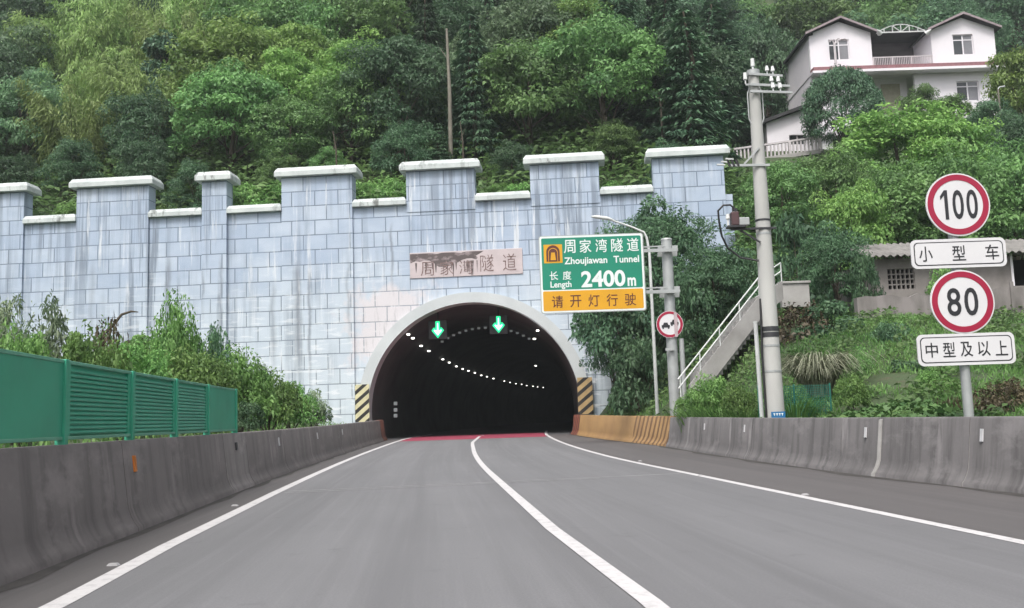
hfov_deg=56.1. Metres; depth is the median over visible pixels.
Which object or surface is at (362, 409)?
hazard marker
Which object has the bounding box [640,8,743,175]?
conifer tree
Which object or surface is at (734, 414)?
tall grass clump
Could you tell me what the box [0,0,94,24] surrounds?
broadleaf tree
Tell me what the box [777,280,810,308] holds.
parapet block
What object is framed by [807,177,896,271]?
broadleaf tree
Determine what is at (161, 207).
shrub
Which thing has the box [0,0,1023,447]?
ground terrain
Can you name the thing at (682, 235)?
evergreen tree
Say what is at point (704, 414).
tall grass clump
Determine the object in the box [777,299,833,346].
shrub
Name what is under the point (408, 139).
evergreen tree
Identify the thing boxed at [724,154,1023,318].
slope undergrowth
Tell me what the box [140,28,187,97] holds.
columnar tree
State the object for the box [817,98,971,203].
broadleaf tree
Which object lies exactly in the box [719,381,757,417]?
shrub
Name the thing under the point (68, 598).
road marking
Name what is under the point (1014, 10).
evergreen tree
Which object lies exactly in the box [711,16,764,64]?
evergreen tree
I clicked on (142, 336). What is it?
shrub
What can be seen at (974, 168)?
broadleaf tree
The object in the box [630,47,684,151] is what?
conifer tree
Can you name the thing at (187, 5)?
bamboo clump
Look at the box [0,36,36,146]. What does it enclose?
evergreen tree
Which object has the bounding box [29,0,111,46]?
bamboo clump
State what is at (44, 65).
bamboo clump
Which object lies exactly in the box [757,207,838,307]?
shrub
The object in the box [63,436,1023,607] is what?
road
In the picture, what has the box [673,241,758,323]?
evergreen tree
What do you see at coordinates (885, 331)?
shrub
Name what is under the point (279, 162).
broadleaf tree
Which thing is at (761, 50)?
evergreen tree
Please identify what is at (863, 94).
pruned tree
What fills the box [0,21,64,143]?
broadleaf tree
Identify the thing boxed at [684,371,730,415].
shrub
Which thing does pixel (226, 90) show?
broadleaf tree
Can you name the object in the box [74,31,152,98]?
bamboo clump
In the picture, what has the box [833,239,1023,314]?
shed
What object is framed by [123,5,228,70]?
bamboo clump
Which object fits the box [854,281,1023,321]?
retaining wall
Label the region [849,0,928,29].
broadleaf tree
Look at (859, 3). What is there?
evergreen tree
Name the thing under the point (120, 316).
bare shoot
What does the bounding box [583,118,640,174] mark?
broadleaf tree
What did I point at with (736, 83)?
evergreen tree
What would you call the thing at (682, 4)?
evergreen tree
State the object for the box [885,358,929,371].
shrub
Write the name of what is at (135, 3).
bamboo clump
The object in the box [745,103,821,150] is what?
annex
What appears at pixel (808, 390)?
wire fence
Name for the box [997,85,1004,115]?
lamp pole
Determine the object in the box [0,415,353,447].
bank weeds
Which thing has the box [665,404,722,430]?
tall grass clump
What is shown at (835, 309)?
shrub
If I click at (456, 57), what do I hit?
broadleaf tree
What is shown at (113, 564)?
road stud
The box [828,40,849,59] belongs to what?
window
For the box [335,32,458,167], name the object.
evergreen tree
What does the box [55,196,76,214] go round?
shrub
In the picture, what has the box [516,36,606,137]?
broadleaf tree
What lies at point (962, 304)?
speed limit signs
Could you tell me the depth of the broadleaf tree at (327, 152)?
58.23 m
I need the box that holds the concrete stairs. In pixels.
[678,262,783,396]
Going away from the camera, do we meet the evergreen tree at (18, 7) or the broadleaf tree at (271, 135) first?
the broadleaf tree at (271, 135)
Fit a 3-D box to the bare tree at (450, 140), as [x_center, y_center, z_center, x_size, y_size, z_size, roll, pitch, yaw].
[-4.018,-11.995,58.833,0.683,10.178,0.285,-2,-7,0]
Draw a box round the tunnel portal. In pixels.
[0,145,734,437]
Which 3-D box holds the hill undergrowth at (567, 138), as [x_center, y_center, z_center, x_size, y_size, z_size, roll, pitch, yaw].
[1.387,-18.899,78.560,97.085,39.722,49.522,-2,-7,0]
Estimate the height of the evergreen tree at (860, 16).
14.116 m
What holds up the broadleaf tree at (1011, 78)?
on the ground terrain at (892, 378)
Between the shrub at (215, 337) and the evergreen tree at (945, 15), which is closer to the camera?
the shrub at (215, 337)
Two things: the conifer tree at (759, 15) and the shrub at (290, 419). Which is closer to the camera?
the shrub at (290, 419)
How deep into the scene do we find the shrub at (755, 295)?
39.23 m
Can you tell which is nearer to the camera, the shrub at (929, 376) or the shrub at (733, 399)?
the shrub at (929, 376)
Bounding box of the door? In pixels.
[880,84,900,124]
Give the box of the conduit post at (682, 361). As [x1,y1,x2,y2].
[665,338,686,406]
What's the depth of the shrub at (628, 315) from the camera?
44.01 m
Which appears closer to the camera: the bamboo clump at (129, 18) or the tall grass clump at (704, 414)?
the tall grass clump at (704, 414)
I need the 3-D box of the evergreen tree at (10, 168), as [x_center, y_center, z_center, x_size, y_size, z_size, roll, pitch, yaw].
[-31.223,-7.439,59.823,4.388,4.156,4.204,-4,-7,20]
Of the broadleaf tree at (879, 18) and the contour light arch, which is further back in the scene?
the broadleaf tree at (879, 18)
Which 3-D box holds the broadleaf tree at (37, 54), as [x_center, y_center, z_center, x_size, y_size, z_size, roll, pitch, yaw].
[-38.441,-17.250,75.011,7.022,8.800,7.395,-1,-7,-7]
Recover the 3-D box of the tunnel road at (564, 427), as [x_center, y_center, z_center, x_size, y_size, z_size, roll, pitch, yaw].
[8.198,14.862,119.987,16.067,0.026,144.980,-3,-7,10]
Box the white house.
[778,11,1002,149]
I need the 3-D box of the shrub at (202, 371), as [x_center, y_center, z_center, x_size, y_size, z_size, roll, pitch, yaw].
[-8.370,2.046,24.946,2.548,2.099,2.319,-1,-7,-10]
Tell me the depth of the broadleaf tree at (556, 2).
76.26 m
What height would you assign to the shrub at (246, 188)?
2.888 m
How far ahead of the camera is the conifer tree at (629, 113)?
60.90 m
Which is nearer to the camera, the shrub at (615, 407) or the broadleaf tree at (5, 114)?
the shrub at (615, 407)
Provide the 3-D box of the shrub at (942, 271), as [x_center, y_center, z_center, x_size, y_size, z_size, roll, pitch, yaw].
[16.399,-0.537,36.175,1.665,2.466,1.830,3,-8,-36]
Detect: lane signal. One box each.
[428,312,447,339]
[489,307,507,334]
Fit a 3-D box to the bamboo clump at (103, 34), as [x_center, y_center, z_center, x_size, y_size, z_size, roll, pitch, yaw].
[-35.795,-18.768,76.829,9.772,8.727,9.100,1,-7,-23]
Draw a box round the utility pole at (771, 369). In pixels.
[717,58,792,417]
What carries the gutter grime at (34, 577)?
on the road shoulder at (62, 581)
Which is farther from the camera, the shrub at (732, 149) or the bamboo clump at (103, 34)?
the bamboo clump at (103, 34)
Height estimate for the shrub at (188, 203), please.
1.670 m
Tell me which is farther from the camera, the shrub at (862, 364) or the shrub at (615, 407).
the shrub at (615, 407)
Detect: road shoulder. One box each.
[0,440,397,607]
[549,434,1023,539]
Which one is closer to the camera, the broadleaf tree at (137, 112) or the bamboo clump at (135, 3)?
the broadleaf tree at (137, 112)
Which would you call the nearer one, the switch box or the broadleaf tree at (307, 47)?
the switch box
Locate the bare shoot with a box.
[104,310,137,332]
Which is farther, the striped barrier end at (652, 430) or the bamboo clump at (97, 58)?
the bamboo clump at (97, 58)
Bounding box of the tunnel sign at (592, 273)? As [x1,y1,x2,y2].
[538,233,679,415]
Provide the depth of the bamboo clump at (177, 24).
75.80 m
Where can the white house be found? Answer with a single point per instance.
(949, 55)
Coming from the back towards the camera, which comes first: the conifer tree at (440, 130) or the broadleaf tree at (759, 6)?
the broadleaf tree at (759, 6)
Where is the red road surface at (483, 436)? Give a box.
[402,432,546,440]
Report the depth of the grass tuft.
26.38 m
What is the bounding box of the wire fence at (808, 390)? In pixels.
[757,383,831,417]
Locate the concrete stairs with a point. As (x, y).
(731, 340)
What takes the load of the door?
in the white house
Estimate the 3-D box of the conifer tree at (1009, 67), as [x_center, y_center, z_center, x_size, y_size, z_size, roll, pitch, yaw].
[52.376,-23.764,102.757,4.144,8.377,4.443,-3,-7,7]
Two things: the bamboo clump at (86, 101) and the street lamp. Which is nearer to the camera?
the street lamp
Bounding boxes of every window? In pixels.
[789,135,805,144]
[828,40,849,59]
[887,268,914,289]
[952,34,973,54]
[956,81,979,100]
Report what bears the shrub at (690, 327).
on the ground terrain at (892, 378)
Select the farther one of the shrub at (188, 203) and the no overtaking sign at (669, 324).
the shrub at (188, 203)
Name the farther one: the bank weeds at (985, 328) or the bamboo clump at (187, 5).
the bamboo clump at (187, 5)
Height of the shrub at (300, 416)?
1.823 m
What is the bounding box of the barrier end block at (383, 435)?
[374,420,387,440]
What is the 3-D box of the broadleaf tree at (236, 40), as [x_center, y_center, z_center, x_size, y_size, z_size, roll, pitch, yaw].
[-18.949,-14.620,66.183,10.052,11.057,9.428,-1,-7,-5]
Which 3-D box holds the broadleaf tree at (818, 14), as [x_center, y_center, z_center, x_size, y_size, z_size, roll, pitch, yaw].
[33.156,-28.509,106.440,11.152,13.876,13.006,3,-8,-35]
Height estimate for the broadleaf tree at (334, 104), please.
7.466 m
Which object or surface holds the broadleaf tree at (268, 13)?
on the ground terrain at (892, 378)
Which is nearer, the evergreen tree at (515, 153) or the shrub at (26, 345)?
the shrub at (26, 345)
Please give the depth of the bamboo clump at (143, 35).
68.65 m
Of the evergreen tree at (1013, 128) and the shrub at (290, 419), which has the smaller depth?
the shrub at (290, 419)
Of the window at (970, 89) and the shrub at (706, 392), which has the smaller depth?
the shrub at (706, 392)
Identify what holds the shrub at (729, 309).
on the ground terrain at (892, 378)
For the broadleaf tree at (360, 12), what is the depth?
71.44 m
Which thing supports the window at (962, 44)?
in the white house
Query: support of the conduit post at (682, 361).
on the ground terrain at (892, 378)
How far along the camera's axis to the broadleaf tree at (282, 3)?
78.13 m
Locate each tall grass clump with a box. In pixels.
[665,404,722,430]
[685,403,737,417]
[713,406,764,417]
[752,395,831,417]
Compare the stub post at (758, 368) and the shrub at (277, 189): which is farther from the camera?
the shrub at (277, 189)
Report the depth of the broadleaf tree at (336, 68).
62.39 m
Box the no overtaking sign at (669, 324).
[656,311,682,337]
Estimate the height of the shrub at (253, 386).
2.663 m
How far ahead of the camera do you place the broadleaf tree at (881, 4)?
109.93 m
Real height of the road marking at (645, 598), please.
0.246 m
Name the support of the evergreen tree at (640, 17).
on the ground terrain at (892, 378)
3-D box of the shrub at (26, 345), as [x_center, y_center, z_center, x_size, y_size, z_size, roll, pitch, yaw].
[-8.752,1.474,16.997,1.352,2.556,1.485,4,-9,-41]
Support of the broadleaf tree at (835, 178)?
on the ground terrain at (892, 378)
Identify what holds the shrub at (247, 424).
on the ground terrain at (892, 378)
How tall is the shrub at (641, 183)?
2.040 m
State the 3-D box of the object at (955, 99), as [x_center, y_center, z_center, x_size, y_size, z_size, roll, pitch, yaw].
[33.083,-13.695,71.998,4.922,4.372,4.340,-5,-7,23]
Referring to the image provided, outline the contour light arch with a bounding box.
[441,326,530,342]
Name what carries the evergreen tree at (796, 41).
on the ground terrain at (892, 378)
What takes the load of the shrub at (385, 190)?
on the ground terrain at (892, 378)
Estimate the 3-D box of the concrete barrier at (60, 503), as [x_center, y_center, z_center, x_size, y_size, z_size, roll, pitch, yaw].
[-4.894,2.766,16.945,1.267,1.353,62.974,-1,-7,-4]
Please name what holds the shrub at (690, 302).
on the ground terrain at (892, 378)
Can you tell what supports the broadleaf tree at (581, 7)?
on the ground terrain at (892, 378)
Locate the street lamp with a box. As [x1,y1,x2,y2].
[591,215,658,413]
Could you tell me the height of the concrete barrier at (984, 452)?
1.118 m
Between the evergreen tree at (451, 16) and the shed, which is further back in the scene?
the evergreen tree at (451, 16)
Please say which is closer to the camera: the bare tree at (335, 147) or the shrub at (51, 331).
the shrub at (51, 331)
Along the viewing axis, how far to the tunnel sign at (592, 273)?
34.94 m
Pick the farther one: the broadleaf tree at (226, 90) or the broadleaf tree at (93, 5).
the broadleaf tree at (93, 5)
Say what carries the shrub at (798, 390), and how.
on the ground terrain at (892, 378)
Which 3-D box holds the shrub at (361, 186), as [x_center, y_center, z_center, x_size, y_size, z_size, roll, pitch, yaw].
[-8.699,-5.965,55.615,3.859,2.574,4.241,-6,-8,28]
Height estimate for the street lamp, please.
8.547 m
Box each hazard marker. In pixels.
[355,384,369,421]
[577,377,593,413]
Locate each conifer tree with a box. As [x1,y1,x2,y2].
[412,0,452,102]
[428,123,452,159]
[440,14,505,159]
[467,0,508,47]
[582,0,654,124]
[596,27,685,147]
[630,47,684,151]
[633,0,669,33]
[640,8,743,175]
[649,0,716,124]
[694,1,773,150]
[754,13,769,108]
[776,0,801,55]
[995,45,1019,93]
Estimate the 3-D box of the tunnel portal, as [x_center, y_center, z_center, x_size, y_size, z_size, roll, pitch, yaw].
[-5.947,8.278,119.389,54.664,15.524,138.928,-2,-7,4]
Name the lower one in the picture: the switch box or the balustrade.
the switch box
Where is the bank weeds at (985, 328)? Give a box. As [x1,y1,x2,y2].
[604,232,1023,417]
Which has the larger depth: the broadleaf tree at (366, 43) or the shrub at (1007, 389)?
the broadleaf tree at (366, 43)
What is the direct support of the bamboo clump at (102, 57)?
on the ground terrain at (892, 378)
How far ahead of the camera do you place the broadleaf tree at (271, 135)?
59.42 m
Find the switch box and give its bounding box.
[726,208,749,228]
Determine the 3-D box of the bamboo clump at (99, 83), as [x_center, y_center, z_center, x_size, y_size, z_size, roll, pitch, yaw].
[-25.517,-12.885,65.673,8.562,7.064,7.227,-1,-7,-6]
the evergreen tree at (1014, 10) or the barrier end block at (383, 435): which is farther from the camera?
the evergreen tree at (1014, 10)
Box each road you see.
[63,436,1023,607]
[387,421,572,439]
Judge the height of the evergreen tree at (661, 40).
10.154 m
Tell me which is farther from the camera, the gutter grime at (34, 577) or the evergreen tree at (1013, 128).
the evergreen tree at (1013, 128)
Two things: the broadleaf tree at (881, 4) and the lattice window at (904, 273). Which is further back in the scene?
the broadleaf tree at (881, 4)
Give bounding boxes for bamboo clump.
[0,5,129,89]
[0,53,97,165]
[10,76,118,184]
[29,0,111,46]
[30,0,141,74]
[38,59,98,134]
[59,82,138,163]
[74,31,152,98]
[77,55,186,156]
[80,50,151,100]
[103,0,171,63]
[112,0,217,72]
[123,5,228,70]
[128,9,228,130]
[141,0,229,45]
[165,0,215,24]
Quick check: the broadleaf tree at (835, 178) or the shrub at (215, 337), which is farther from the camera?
the broadleaf tree at (835, 178)
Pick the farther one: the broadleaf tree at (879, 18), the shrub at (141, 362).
the broadleaf tree at (879, 18)
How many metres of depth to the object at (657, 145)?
54.61 m
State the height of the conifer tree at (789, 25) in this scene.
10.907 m
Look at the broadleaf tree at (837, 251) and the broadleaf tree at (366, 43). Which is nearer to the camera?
the broadleaf tree at (837, 251)
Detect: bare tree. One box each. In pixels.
[332,131,337,164]
[439,28,452,158]
[460,121,464,158]
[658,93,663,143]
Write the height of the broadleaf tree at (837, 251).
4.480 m
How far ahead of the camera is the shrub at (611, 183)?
53.56 m
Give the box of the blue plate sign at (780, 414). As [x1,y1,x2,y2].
[771,411,785,417]
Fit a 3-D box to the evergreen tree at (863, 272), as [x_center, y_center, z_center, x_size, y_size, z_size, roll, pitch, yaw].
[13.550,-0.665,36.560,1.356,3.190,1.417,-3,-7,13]
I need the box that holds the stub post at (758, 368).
[753,321,763,417]
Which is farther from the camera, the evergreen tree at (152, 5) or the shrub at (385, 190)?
the evergreen tree at (152, 5)
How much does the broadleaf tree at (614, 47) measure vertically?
9.908 m
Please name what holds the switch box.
attached to the utility pole at (771, 369)
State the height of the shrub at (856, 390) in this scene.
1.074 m
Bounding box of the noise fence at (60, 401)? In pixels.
[0,349,237,444]
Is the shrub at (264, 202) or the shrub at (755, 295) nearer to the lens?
the shrub at (755, 295)
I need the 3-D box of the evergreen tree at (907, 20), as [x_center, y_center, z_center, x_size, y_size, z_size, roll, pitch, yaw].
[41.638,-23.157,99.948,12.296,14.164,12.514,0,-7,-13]
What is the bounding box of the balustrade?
[731,136,821,157]
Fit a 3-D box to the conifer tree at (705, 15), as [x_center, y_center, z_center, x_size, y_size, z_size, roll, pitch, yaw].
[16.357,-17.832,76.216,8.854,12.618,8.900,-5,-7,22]
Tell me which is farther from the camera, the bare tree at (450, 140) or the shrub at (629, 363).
the bare tree at (450, 140)
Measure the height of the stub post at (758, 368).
3.119 m
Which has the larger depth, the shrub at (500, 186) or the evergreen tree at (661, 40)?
the evergreen tree at (661, 40)
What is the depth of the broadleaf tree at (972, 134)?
55.25 m
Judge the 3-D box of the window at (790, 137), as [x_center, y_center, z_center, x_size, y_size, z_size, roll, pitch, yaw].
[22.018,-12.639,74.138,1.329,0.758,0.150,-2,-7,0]
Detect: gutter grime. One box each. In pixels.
[0,440,387,592]
[569,434,1023,496]
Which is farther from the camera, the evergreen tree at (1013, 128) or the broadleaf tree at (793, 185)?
the evergreen tree at (1013, 128)
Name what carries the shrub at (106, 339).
on the ground terrain at (892, 378)
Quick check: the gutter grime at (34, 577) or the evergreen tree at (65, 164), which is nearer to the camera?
the gutter grime at (34, 577)
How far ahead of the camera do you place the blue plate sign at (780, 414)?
23.50 m
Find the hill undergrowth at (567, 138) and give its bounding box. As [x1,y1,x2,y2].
[0,21,1023,239]
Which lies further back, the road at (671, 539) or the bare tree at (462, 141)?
the bare tree at (462, 141)
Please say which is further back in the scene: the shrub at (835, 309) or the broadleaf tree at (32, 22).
the broadleaf tree at (32, 22)
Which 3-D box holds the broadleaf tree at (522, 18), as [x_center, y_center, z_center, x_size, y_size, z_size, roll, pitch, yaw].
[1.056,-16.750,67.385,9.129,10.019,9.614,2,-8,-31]
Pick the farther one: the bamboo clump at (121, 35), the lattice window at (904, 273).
the bamboo clump at (121, 35)
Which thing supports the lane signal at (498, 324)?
hanging from the tunnel portal
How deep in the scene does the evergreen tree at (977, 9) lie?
109.23 m
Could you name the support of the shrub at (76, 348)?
on the ground terrain at (892, 378)
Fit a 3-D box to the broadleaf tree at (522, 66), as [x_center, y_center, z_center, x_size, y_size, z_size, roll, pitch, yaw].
[1.075,-12.773,61.084,9.111,8.450,8.034,-7,-9,37]
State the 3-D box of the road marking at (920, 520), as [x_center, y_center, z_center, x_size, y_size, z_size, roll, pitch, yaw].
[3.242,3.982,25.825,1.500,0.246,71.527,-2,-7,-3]
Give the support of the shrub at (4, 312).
on the ground terrain at (892, 378)
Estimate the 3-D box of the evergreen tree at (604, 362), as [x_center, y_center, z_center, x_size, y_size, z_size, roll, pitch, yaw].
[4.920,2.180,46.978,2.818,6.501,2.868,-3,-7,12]
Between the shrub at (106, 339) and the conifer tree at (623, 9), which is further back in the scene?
the conifer tree at (623, 9)
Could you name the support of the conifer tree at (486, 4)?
on the ground terrain at (892, 378)
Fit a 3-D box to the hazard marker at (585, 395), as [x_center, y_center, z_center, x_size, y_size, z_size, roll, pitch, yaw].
[3.749,4.694,49.126,0.767,1.874,0.054,-2,-7,4]
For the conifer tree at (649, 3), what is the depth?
76.34 m
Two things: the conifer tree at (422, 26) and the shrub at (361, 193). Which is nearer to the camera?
the shrub at (361, 193)
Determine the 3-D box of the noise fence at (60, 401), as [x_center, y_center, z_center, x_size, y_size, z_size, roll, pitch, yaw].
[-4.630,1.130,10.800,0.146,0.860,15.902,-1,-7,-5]
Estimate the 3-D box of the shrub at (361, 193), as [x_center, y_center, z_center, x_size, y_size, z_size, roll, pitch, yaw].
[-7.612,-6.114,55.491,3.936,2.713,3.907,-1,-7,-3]
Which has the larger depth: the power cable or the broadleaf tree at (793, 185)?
the broadleaf tree at (793, 185)
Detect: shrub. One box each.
[0,293,29,351]
[0,313,51,446]
[23,289,69,358]
[49,202,74,214]
[53,315,133,370]
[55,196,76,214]
[87,317,129,359]
[110,333,175,378]
[129,327,169,356]
[148,288,208,379]
[156,203,183,209]
[156,341,240,388]
[171,196,201,207]
[186,204,201,207]
[201,320,233,366]
[217,342,280,431]
[233,182,271,205]
[238,400,268,431]
[243,195,281,204]
[245,363,310,430]
[250,179,281,202]
[250,380,304,427]
[266,380,324,428]
[295,388,333,427]
[356,174,405,198]
[356,180,379,198]
[369,172,405,198]
[482,183,517,192]
[506,180,530,193]
[599,180,623,187]
[607,333,667,415]
[607,366,649,415]
[611,281,678,381]
[631,178,650,184]
[659,269,725,351]
[660,318,722,371]
[673,388,700,416]
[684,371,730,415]
[704,243,757,321]
[717,134,735,171]
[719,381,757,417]
[738,283,785,314]
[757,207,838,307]
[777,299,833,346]
[783,380,812,408]
[793,299,868,341]
[831,371,871,409]
[841,345,878,376]
[865,320,917,342]
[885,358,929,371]
[912,366,953,393]
[924,268,966,294]
[972,376,1023,412]
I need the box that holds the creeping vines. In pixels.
[799,397,997,417]
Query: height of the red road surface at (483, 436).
0.062 m
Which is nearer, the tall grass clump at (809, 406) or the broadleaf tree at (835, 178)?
the tall grass clump at (809, 406)
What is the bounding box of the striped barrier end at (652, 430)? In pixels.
[571,415,675,445]
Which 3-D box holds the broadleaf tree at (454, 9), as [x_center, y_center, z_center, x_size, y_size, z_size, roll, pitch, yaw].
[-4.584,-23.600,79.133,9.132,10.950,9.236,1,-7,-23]
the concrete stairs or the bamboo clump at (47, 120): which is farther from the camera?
the bamboo clump at (47, 120)
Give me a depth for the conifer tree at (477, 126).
60.06 m
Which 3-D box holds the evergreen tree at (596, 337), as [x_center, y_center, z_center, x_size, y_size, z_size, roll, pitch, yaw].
[5.466,0.555,45.689,5.768,9.767,6.020,-3,-7,8]
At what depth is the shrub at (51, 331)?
22.15 m
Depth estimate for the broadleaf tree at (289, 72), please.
63.76 m
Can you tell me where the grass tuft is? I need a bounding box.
[750,350,892,396]
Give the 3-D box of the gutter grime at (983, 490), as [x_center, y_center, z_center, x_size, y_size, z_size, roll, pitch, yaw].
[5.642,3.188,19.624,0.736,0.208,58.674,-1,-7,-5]
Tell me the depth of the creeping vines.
20.31 m
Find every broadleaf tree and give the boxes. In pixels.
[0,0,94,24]
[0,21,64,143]
[0,65,75,162]
[0,104,9,154]
[1,15,66,63]
[12,31,63,127]
[63,0,143,19]
[157,14,302,154]
[165,57,294,172]
[187,10,312,93]
[201,0,305,38]
[239,94,332,166]
[244,46,328,143]
[245,0,328,37]
[253,148,298,191]
[267,21,333,97]
[274,0,376,44]
[295,25,424,145]
[305,0,450,66]
[306,146,347,166]
[307,66,395,161]
[329,38,381,88]
[363,0,413,40]
[371,61,467,149]
[427,36,526,126]
[432,0,500,47]
[441,22,507,75]
[458,0,521,46]
[460,0,583,87]
[463,36,597,154]
[512,0,595,7]
[514,0,622,75]
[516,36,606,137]
[535,2,671,155]
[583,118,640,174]
[726,0,790,38]
[734,159,832,247]
[760,0,867,53]
[785,141,889,233]
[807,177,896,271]
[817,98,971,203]
[835,159,947,258]
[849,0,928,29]
[855,0,943,28]
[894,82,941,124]
[897,137,1023,258]
[899,112,1010,177]
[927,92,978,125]
[959,138,1023,259]
[980,44,1023,118]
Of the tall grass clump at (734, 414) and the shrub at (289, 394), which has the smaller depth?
the tall grass clump at (734, 414)
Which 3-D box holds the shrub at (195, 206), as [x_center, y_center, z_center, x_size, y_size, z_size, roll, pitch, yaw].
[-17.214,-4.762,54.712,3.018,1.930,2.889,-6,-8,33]
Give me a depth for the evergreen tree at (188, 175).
55.65 m
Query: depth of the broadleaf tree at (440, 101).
62.03 m
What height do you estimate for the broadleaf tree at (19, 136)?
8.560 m
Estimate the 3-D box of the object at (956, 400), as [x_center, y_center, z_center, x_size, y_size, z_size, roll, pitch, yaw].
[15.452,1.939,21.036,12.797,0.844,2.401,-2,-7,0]
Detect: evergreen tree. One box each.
[0,0,78,33]
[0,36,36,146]
[0,152,42,201]
[34,135,106,198]
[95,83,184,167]
[109,135,176,196]
[137,0,204,15]
[160,157,209,207]
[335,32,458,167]
[367,117,441,182]
[389,0,485,66]
[486,138,534,183]
[567,220,682,369]
[583,311,636,412]
[584,0,651,31]
[617,191,726,295]
[629,16,742,129]
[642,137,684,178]
[648,0,733,43]
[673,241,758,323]
[684,0,756,36]
[686,28,762,128]
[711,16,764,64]
[728,16,795,151]
[763,39,799,113]
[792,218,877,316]
[827,0,876,10]
[843,9,884,29]
[849,246,885,313]
[883,13,938,29]
[907,0,1023,69]
[924,0,989,21]
[963,0,1023,52]
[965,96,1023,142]
[975,109,1023,189]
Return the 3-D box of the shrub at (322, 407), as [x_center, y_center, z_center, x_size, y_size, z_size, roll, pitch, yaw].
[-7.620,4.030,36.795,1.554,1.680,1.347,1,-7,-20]
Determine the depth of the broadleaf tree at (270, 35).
67.36 m
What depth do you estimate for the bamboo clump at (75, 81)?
67.33 m
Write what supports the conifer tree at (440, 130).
on the ground terrain at (892, 378)
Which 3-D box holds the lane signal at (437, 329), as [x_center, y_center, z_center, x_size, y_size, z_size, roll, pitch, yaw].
[-3.986,1.075,51.526,1.000,1.650,0.200,-2,-7,0]
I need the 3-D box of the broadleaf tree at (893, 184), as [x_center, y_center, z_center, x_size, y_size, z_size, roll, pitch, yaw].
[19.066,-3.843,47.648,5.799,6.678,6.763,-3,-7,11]
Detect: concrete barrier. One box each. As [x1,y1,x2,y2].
[0,420,383,585]
[665,416,1023,493]
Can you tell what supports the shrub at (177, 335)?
on the ground terrain at (892, 378)
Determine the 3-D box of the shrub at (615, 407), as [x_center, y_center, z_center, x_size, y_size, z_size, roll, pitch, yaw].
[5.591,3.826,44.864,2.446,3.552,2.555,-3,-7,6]
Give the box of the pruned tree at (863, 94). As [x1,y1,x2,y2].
[799,63,885,146]
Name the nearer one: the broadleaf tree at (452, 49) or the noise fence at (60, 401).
the noise fence at (60, 401)
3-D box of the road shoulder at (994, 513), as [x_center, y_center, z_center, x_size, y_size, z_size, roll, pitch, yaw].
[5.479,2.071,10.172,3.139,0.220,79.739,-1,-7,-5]
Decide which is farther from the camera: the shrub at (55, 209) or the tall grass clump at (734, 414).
the shrub at (55, 209)
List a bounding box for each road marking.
[39,434,431,607]
[471,436,669,607]
[545,431,1023,543]
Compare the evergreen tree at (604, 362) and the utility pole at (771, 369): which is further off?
the evergreen tree at (604, 362)
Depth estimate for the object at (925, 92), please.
73.32 m
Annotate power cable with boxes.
[717,204,758,261]
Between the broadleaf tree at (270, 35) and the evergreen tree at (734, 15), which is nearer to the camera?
the broadleaf tree at (270, 35)
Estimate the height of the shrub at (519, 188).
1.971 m
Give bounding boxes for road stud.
[107,563,119,565]
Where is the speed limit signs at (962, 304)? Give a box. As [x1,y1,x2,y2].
[910,173,1015,416]
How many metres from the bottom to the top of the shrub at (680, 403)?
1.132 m
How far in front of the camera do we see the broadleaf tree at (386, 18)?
74.50 m
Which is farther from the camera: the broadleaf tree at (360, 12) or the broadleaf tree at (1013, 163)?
the broadleaf tree at (360, 12)
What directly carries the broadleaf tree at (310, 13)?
on the ground terrain at (892, 378)
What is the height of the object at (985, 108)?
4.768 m
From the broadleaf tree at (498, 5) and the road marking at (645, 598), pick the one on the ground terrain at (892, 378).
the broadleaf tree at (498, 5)

